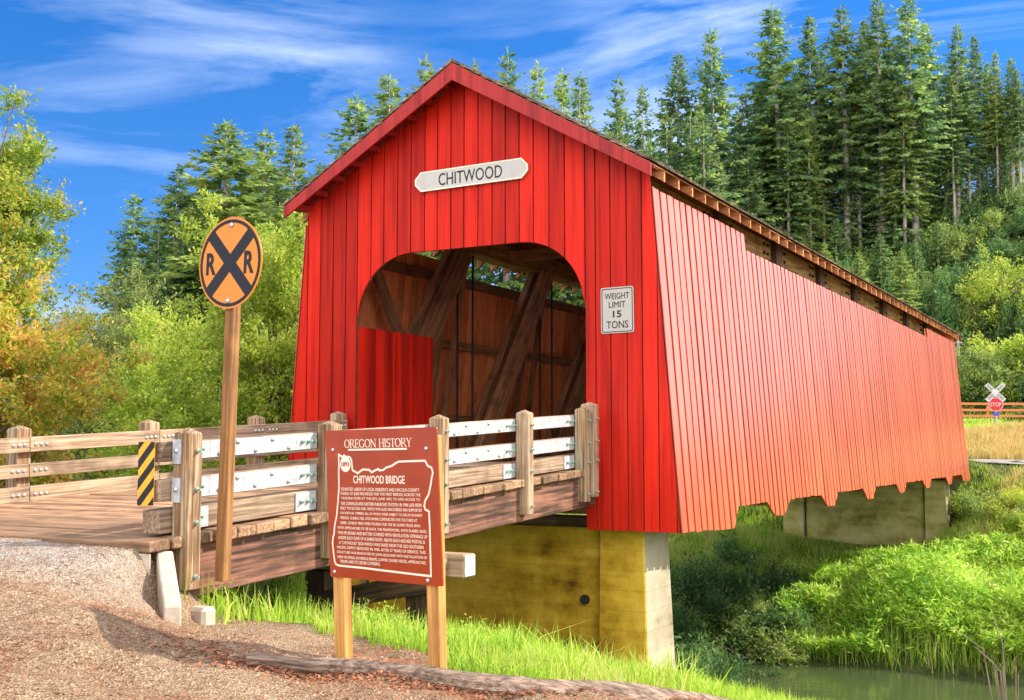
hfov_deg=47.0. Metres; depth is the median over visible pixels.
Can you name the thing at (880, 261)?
conifer tree
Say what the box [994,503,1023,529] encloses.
shrub
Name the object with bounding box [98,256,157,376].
conifer tree
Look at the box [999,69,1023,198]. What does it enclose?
conifer tree
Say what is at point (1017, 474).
dry bank grass
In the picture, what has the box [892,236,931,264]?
shrub
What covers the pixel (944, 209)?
shrub
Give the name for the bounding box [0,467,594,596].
approach span
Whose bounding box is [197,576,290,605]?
shrub
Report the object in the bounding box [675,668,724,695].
weed
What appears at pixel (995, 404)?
stop sign
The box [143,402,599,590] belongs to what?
guard rail
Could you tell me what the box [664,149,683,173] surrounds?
conifer tree
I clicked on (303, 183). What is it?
conifer tree
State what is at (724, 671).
shrub
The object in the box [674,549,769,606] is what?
shrub
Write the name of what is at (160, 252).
conifer tree
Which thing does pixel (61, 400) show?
autumn tree
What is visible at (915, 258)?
conifer tree
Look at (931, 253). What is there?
shrub
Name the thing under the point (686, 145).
conifer tree
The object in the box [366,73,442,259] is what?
conifer tree
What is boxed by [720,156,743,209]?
conifer tree
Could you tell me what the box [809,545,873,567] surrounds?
shrub
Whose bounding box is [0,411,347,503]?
guard rail
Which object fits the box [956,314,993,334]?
shrub
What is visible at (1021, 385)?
shrub
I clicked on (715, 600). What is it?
shrub
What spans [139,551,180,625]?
concrete kerb
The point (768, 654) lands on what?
river rock
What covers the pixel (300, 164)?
conifer tree
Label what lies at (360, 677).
bark litter
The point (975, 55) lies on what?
conifer tree
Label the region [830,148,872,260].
conifer tree
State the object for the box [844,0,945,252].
conifer tree
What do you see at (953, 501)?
shrub
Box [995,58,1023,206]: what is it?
conifer tree
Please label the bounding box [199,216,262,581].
railroad sign
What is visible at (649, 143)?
conifer tree
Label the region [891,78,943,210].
conifer tree
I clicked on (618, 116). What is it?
conifer tree
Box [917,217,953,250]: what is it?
shrub
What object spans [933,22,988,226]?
conifer tree
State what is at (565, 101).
conifer tree
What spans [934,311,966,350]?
shrub
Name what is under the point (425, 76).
conifer tree
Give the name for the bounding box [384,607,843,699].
bank grass
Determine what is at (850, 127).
conifer tree
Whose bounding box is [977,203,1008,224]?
shrub
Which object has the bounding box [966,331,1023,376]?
tree
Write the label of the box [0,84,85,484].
maple tree
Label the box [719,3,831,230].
conifer tree
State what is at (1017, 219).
shrub
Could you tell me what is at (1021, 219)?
shrub
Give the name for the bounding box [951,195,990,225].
shrub
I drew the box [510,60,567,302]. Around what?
conifer tree
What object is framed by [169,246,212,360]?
conifer tree
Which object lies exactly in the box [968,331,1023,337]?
power line
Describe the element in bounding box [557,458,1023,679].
bushes
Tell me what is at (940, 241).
conifer tree
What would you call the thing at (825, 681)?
river
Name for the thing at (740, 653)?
driftwood
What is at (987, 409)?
orange fence
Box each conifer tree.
[70,193,160,394]
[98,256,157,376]
[106,220,176,422]
[119,164,204,311]
[131,118,303,390]
[148,256,199,348]
[152,232,209,348]
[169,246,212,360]
[186,180,234,294]
[187,187,211,247]
[230,126,302,236]
[241,225,273,330]
[249,163,274,214]
[268,196,287,230]
[269,122,315,231]
[282,196,300,243]
[288,177,309,220]
[295,92,378,260]
[297,160,325,243]
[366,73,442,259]
[405,53,471,271]
[466,58,496,280]
[468,46,572,300]
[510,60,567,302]
[547,68,584,306]
[557,130,613,306]
[564,68,600,305]
[567,83,598,289]
[579,72,643,298]
[581,121,629,307]
[627,84,659,152]
[641,136,662,159]
[648,52,721,177]
[653,110,685,175]
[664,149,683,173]
[672,111,720,194]
[674,27,781,221]
[679,109,738,204]
[679,130,698,170]
[706,158,738,206]
[718,109,783,227]
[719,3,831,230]
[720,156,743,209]
[728,99,774,216]
[729,147,781,229]
[741,87,786,226]
[752,160,779,229]
[761,68,787,225]
[764,110,824,248]
[776,71,820,238]
[777,126,838,255]
[782,106,835,248]
[785,14,837,162]
[797,4,929,262]
[797,221,817,251]
[813,51,852,232]
[813,87,843,247]
[813,102,864,253]
[819,217,853,268]
[819,243,833,259]
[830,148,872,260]
[837,69,879,263]
[838,19,893,219]
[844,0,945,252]
[849,250,877,283]
[851,163,877,230]
[853,117,924,235]
[857,83,937,243]
[864,0,962,248]
[864,138,931,262]
[864,234,901,294]
[876,99,943,247]
[882,249,925,311]
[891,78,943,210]
[905,239,931,283]
[906,23,948,190]
[918,93,978,226]
[925,220,957,274]
[928,73,976,224]
[931,104,987,200]
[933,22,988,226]
[955,96,991,206]
[960,35,991,201]
[972,131,996,191]
[975,62,1018,191]
[976,112,994,189]
[977,51,1015,209]
[978,128,1018,203]
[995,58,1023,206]
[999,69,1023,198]
[999,107,1023,190]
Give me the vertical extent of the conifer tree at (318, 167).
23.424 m
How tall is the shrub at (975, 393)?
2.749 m
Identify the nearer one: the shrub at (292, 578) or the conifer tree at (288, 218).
the shrub at (292, 578)
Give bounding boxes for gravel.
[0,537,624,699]
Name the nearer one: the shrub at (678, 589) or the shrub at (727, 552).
the shrub at (678, 589)
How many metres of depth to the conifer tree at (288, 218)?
96.26 m
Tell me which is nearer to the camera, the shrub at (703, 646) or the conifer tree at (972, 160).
the shrub at (703, 646)
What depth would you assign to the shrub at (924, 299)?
90.39 m
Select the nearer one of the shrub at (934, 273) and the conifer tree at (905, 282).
the conifer tree at (905, 282)
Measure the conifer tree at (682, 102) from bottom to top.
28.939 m
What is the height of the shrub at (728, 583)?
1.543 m
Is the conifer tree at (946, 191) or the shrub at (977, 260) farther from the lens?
the conifer tree at (946, 191)
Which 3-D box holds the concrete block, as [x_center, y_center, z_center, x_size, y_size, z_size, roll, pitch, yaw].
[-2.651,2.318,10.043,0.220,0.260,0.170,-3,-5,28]
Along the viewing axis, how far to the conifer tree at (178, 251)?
79.22 m
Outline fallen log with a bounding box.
[242,653,730,699]
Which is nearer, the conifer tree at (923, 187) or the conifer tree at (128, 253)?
the conifer tree at (128, 253)
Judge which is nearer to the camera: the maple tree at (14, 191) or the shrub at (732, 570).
the maple tree at (14, 191)
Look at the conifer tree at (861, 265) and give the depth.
90.88 m
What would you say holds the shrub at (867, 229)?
on the ground at (104, 566)
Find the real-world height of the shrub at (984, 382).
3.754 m
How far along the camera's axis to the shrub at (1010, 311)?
86.77 m
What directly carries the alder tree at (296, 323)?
on the ground at (104, 566)
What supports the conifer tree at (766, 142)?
on the ground at (104, 566)
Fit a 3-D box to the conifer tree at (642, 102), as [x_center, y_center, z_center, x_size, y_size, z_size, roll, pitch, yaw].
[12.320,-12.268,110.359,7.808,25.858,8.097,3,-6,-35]
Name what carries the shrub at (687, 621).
on the ground at (104, 566)
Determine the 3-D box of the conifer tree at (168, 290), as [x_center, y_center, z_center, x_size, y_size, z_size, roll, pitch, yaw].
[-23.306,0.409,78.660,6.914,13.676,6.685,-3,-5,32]
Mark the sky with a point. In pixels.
(129, 87)
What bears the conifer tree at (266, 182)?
on the ground at (104, 566)
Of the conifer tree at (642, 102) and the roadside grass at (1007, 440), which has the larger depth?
the conifer tree at (642, 102)
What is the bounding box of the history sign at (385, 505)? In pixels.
[326,427,446,668]
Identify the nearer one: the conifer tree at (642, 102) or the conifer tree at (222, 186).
the conifer tree at (222, 186)
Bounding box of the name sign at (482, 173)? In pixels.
[415,158,528,191]
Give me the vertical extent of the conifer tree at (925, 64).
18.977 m
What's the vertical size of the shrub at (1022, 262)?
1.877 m
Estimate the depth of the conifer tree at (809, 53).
108.65 m
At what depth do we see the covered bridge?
20.40 m
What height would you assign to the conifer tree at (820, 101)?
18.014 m
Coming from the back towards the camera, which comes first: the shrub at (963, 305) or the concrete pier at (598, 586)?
the shrub at (963, 305)
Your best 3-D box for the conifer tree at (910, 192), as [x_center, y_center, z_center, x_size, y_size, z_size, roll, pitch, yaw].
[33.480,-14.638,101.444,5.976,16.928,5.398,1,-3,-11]
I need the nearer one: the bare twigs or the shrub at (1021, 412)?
the bare twigs
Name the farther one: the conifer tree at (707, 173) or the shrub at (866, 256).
the shrub at (866, 256)
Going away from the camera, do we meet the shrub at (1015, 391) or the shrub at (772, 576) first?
the shrub at (772, 576)
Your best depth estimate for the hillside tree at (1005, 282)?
88.35 m
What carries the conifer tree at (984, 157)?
on the ground at (104, 566)
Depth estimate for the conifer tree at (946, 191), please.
104.05 m
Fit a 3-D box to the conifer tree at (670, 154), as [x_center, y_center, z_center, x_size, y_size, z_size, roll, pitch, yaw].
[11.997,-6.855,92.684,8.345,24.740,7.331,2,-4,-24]
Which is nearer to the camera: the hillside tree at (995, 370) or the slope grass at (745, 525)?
the slope grass at (745, 525)
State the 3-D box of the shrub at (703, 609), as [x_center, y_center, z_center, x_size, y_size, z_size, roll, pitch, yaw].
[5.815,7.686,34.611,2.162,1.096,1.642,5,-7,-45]
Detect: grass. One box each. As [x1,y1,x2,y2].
[184,562,618,667]
[297,613,746,699]
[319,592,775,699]
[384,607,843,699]
[561,505,794,579]
[960,459,1023,575]
[962,400,1023,428]
[964,419,1023,459]
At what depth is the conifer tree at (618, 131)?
92.63 m
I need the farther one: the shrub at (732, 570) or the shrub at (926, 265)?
the shrub at (926, 265)
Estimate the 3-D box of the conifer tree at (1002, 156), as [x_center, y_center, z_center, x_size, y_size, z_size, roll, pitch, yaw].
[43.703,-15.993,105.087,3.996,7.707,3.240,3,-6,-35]
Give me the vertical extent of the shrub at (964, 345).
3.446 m
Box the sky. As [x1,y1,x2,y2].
[0,0,1023,413]
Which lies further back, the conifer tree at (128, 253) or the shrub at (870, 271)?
the shrub at (870, 271)
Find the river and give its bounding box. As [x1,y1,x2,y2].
[675,647,1023,699]
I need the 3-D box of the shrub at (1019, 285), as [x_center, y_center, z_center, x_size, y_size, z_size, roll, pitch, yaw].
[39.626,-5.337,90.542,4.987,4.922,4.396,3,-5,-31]
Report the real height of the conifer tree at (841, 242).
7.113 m
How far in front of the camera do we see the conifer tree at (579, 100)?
110.04 m
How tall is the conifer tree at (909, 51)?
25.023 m
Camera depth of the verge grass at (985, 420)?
74.68 m
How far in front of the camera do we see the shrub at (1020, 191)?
102.35 m
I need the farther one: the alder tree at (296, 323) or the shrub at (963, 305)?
the shrub at (963, 305)
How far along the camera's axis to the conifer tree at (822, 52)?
109.28 m
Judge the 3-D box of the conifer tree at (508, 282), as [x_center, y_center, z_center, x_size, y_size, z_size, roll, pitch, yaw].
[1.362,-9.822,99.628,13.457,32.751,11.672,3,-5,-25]
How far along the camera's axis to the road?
48.47 m
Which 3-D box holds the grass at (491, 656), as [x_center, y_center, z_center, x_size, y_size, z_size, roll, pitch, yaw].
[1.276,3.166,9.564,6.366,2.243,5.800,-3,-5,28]
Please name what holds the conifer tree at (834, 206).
on the ground at (104, 566)
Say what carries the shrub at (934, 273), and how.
on the ground at (104, 566)
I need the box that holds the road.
[56,456,1023,463]
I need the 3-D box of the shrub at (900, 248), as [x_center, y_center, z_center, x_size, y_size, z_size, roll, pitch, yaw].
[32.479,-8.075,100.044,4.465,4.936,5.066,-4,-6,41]
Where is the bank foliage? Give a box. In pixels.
[772,530,1023,656]
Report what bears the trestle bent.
on the ground at (104, 566)
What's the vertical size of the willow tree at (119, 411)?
8.558 m
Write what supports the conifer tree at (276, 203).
on the ground at (104, 566)
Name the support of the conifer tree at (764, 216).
on the ground at (104, 566)
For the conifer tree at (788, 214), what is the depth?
101.29 m
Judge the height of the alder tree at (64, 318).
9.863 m
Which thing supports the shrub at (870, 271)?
on the ground at (104, 566)
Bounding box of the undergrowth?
[832,187,1023,408]
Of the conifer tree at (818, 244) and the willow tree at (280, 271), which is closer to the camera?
the willow tree at (280, 271)
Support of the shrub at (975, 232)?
on the ground at (104, 566)
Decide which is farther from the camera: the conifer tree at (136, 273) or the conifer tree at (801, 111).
the conifer tree at (801, 111)
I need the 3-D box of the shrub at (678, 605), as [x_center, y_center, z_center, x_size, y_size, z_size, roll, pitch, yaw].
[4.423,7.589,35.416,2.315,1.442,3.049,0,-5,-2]
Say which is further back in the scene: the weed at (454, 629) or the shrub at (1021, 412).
the shrub at (1021, 412)
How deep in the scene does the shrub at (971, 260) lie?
96.66 m
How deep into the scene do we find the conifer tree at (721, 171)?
93.30 m
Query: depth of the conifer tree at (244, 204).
80.31 m
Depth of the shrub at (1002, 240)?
95.35 m
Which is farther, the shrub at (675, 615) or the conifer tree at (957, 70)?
the conifer tree at (957, 70)
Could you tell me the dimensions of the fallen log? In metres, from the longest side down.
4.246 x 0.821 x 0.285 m
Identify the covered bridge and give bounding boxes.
[282,58,969,532]
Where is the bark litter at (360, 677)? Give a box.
[104,610,708,699]
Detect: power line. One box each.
[95,295,208,308]
[95,300,245,315]
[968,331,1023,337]
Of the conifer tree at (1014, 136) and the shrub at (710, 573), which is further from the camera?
the conifer tree at (1014, 136)
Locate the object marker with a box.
[137,441,154,505]
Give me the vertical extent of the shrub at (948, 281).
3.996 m
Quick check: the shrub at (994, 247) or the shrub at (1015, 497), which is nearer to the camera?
the shrub at (1015, 497)
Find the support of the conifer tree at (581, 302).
on the ground at (104, 566)
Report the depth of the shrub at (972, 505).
41.94 m
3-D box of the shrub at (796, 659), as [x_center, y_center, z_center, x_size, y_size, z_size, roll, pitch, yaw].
[7.279,7.830,31.888,2.754,1.290,3.189,1,-5,-16]
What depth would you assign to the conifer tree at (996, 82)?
104.53 m
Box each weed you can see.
[271,572,311,622]
[321,604,390,631]
[353,598,426,636]
[450,613,522,644]
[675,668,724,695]
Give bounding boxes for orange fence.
[961,403,1023,417]
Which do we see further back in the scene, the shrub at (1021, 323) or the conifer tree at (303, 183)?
the conifer tree at (303, 183)
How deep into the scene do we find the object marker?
10.08 m
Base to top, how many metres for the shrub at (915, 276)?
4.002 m
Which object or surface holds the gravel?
on the ground at (104, 566)
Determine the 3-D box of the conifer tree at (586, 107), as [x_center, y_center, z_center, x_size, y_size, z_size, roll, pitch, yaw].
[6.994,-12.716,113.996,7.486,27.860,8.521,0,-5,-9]
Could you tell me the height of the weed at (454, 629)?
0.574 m
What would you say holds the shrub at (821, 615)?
on the ground at (104, 566)
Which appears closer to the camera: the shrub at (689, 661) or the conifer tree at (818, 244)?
the shrub at (689, 661)
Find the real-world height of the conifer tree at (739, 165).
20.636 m
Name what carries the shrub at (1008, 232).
on the ground at (104, 566)
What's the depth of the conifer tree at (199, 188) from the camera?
93.10 m
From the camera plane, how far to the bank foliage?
32.14 m
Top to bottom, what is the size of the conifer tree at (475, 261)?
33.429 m
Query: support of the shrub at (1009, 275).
on the ground at (104, 566)
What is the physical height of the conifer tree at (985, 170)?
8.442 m
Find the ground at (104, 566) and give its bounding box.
[0,192,1023,699]
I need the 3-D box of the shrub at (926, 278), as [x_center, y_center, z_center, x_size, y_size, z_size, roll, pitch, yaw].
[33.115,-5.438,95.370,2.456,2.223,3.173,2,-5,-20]
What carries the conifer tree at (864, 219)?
on the ground at (104, 566)
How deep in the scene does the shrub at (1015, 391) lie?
78.25 m
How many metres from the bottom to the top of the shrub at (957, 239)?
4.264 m
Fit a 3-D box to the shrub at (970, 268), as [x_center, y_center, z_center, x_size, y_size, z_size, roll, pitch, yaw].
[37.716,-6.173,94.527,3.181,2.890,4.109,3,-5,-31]
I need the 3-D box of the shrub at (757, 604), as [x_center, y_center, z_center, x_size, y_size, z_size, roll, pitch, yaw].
[6.804,7.486,33.367,2.774,1.650,2.106,-2,-5,18]
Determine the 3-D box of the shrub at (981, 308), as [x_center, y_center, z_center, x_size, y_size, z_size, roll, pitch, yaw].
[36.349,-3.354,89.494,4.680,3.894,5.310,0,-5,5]
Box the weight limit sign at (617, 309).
[601,286,633,333]
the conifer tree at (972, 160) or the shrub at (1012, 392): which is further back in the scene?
the conifer tree at (972, 160)
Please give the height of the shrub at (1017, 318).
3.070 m
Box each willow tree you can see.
[72,296,245,478]
[92,291,296,477]
[159,188,307,468]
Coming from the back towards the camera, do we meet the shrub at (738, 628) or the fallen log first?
the shrub at (738, 628)
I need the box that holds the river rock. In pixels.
[750,641,779,656]
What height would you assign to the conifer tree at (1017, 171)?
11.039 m
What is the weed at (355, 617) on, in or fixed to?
on the ground at (104, 566)
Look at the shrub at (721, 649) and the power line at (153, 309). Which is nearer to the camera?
the shrub at (721, 649)
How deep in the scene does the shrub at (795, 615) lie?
31.99 m
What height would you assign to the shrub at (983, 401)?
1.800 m
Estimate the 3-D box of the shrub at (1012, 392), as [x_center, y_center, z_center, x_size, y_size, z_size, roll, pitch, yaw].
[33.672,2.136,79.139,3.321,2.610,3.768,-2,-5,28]
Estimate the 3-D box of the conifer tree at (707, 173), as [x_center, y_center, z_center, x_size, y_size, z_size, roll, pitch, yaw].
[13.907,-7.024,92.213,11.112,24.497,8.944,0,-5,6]
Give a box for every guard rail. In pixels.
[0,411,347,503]
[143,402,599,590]
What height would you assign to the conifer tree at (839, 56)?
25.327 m
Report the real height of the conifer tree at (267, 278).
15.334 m
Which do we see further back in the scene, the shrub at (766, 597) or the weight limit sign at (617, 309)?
the shrub at (766, 597)
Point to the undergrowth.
(988, 332)
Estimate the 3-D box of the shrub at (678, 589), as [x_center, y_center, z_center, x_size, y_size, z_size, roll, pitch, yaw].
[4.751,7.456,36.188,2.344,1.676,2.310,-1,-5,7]
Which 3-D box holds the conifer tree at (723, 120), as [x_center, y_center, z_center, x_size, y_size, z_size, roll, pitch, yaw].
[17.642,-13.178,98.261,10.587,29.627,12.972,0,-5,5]
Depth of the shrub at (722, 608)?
33.79 m
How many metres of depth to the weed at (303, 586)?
12.21 m
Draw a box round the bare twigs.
[955,617,1023,699]
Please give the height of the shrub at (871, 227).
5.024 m
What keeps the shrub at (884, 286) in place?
on the ground at (104, 566)
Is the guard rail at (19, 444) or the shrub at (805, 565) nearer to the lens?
the guard rail at (19, 444)
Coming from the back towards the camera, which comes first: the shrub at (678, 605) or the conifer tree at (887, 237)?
the conifer tree at (887, 237)
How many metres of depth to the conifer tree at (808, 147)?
101.48 m
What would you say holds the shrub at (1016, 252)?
on the ground at (104, 566)
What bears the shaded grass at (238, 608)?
on the ground at (104, 566)
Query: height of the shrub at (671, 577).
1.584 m
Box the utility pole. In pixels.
[954,340,962,366]
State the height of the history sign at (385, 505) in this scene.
1.954 m
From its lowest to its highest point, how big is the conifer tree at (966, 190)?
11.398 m
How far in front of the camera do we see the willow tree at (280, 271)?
24.75 m
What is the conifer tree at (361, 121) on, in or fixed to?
on the ground at (104, 566)
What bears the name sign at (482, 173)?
attached to the covered bridge
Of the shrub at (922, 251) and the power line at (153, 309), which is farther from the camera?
the shrub at (922, 251)
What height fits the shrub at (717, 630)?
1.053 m
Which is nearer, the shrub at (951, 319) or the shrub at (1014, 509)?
the shrub at (1014, 509)
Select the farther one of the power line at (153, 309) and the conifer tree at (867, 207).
the conifer tree at (867, 207)
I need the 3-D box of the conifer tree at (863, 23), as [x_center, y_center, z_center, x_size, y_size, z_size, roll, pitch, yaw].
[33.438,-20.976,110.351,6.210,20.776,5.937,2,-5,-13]
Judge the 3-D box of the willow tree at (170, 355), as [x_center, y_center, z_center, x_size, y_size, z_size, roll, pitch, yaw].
[-7.281,2.410,29.084,5.095,8.896,5.681,-3,-5,28]
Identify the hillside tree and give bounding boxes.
[952,237,1023,331]
[955,343,1021,405]
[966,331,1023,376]
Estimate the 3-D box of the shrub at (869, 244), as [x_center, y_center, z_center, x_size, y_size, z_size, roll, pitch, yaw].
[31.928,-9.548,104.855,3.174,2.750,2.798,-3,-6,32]
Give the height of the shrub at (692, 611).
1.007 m
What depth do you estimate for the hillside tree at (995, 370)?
78.44 m
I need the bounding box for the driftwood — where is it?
[724,638,831,662]
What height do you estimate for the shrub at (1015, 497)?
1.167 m
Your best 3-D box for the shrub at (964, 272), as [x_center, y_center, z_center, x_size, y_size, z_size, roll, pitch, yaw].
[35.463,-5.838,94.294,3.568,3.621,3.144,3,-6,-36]
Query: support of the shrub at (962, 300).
on the ground at (104, 566)
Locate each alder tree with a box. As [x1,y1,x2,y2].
[0,303,146,480]
[27,264,216,482]
[203,261,301,346]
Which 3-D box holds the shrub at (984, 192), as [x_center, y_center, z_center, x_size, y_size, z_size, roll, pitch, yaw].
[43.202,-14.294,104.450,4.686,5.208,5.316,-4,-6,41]
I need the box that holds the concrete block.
[191,605,214,624]
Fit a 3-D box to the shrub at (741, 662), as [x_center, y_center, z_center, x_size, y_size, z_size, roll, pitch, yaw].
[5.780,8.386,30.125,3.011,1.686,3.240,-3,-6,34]
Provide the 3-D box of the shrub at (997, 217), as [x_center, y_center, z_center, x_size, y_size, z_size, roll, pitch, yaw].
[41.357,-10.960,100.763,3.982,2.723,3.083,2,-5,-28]
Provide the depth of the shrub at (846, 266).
95.27 m
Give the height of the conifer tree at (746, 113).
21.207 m
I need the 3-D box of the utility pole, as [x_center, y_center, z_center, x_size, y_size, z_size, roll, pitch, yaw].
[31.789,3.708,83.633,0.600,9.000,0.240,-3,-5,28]
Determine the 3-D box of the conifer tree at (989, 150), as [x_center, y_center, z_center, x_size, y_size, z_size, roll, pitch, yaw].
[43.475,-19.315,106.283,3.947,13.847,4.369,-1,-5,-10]
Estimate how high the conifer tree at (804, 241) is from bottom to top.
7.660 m
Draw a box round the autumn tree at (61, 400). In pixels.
[0,247,155,487]
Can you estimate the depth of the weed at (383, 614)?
11.16 m
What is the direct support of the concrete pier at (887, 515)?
on the ground at (104, 566)
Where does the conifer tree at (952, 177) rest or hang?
on the ground at (104, 566)
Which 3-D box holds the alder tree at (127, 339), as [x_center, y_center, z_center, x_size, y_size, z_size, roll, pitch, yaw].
[-11.421,2.502,35.426,6.660,9.949,6.201,4,-6,-38]
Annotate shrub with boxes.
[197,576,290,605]
[244,573,304,599]
[669,558,725,606]
[670,561,733,598]
[670,563,701,608]
[671,587,698,616]
[672,601,705,620]
[672,601,716,651]
[672,604,689,646]
[673,609,726,639]
[673,610,719,641]
[673,621,754,671]
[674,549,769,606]
[674,629,727,687]
[674,630,755,689]
[684,595,719,629]
[687,530,768,568]
[692,561,757,604]
[694,620,761,658]
[694,646,791,678]
[700,597,780,628]
[705,583,767,627]
[713,588,796,636]
[715,565,767,597]
[720,600,841,651]
[721,606,806,665]
[722,600,808,641]
[733,555,812,603]
[739,619,832,666]
[751,578,833,625]
[777,551,837,585]
[782,591,851,628]
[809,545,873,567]
[836,255,870,279]
[848,241,884,267]
[858,259,882,280]
[862,211,898,242]
[862,217,876,235]
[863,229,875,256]
[872,229,912,273]
[878,256,911,278]
[878,267,920,310]
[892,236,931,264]
[894,262,937,300]
[903,275,947,315]
[905,247,933,276]
[911,270,938,289]
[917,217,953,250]
[917,295,956,328]
[918,263,972,309]
[921,488,981,517]
[922,240,952,270]
[923,263,949,284]
[924,285,973,341]
[925,223,983,270]
[928,196,967,225]
[933,291,989,330]
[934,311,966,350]
[940,256,972,296]
[942,212,983,238]
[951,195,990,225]
[951,486,1012,519]
[952,292,978,311]
[955,332,978,365]
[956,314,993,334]
[958,373,989,408]
[959,239,1007,296]
[959,258,1009,280]
[960,212,999,249]
[960,360,1020,402]
[965,245,987,265]
[968,284,1013,328]
[968,388,1007,407]
[969,228,1017,270]
[974,207,1015,237]
[975,160,1019,212]
[975,238,1021,267]
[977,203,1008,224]
[980,482,1023,517]
[983,289,1023,340]
[983,508,1023,541]
[986,276,1019,310]
[992,180,1023,216]
[993,202,1023,233]
[993,237,1023,267]
[994,225,1022,238]
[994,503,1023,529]
[995,365,1023,400]
[996,302,1023,331]
[1000,264,1022,289]
[1003,369,1023,396]
[1005,329,1023,400]
[1006,256,1023,306]
[1006,312,1023,344]
[1013,214,1023,231]
[1014,406,1023,417]
[1015,257,1023,276]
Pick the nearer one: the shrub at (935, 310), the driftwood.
the driftwood
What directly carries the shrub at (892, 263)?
on the ground at (104, 566)
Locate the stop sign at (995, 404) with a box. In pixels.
[985,383,1005,421]
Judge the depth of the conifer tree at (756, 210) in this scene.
99.55 m
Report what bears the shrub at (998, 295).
on the ground at (104, 566)
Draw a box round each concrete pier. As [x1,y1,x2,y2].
[351,514,674,672]
[783,479,951,545]
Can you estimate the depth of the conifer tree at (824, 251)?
96.10 m
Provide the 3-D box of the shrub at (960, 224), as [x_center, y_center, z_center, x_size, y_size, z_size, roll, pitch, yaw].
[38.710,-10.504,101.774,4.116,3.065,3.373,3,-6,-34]
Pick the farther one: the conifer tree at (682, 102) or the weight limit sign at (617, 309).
the conifer tree at (682, 102)
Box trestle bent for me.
[211,552,474,629]
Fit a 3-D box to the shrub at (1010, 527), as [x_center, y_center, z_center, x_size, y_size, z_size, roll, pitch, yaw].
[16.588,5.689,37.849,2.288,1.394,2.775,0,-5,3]
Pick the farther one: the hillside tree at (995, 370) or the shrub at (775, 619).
the hillside tree at (995, 370)
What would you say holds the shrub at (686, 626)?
on the ground at (104, 566)
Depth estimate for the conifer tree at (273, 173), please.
93.52 m
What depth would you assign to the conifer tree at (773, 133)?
108.98 m

